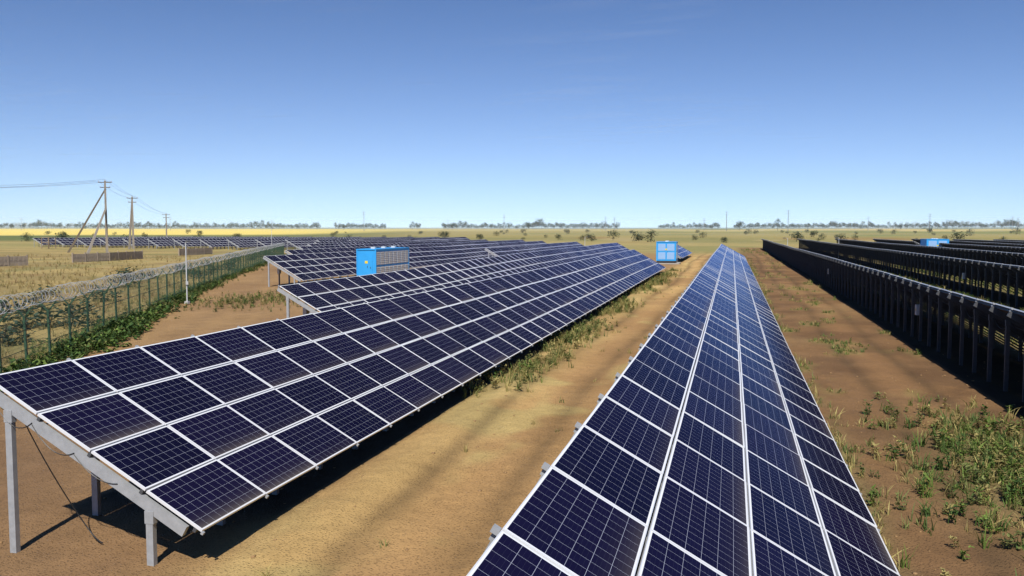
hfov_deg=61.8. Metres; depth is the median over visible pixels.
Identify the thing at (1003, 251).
pv tables
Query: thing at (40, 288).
wire
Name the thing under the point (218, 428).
pv tables
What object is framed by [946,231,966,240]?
bush
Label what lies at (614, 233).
bush
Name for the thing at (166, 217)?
utility pole
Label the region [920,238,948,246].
transformer cabin
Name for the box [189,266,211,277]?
shrub
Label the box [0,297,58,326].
shrub
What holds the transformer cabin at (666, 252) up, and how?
on the terrain
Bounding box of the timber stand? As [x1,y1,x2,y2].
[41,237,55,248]
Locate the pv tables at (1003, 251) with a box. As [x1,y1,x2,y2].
[32,236,1023,265]
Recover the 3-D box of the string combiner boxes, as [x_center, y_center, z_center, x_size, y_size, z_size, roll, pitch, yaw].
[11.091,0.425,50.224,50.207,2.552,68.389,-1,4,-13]
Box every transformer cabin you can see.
[656,241,680,263]
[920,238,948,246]
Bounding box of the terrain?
[0,227,1023,575]
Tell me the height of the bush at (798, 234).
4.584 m
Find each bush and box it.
[21,232,32,240]
[608,230,619,238]
[631,231,643,240]
[644,229,657,241]
[789,232,804,241]
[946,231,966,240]
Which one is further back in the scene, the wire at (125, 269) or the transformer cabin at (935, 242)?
the transformer cabin at (935, 242)
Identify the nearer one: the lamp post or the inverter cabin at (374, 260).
the lamp post
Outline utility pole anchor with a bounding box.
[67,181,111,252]
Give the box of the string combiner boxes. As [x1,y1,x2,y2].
[277,266,964,338]
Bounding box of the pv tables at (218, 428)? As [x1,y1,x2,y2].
[0,238,1023,575]
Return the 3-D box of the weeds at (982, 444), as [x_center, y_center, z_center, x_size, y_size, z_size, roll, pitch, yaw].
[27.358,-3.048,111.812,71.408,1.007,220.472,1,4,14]
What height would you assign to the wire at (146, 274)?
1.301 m
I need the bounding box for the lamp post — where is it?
[184,240,190,303]
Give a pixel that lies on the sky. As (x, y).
(393, 113)
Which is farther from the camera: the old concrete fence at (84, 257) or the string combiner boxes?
the old concrete fence at (84, 257)
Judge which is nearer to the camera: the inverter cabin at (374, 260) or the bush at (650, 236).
the inverter cabin at (374, 260)
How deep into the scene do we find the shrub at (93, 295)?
56.26 m
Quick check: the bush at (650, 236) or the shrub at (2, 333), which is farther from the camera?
the bush at (650, 236)
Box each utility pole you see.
[128,197,137,248]
[162,214,169,236]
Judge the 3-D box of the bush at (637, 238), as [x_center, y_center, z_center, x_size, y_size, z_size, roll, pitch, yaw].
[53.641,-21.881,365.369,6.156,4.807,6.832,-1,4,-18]
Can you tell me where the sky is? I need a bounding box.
[0,0,1023,227]
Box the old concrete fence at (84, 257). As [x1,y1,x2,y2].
[0,247,212,265]
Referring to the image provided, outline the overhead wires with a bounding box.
[5,179,165,213]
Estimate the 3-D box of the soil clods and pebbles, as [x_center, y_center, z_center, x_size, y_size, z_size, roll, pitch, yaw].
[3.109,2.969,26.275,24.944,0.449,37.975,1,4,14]
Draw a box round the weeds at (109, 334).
[0,253,286,408]
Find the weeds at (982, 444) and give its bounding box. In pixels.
[152,248,1023,575]
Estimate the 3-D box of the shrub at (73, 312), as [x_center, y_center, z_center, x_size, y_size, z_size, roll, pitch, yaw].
[-22.093,1.393,42.909,3.382,1.837,3.048,3,5,39]
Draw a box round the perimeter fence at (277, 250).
[0,242,284,373]
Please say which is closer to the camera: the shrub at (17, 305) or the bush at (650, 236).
the shrub at (17, 305)
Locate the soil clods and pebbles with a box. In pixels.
[0,325,1018,575]
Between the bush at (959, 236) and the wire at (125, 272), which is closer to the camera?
the wire at (125, 272)
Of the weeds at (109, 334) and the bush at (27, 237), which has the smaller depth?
the weeds at (109, 334)
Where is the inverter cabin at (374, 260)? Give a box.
[356,246,408,275]
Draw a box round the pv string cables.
[0,256,1022,543]
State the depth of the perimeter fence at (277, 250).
43.17 m
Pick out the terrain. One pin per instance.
(340, 519)
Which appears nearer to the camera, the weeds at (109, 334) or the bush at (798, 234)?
the weeds at (109, 334)

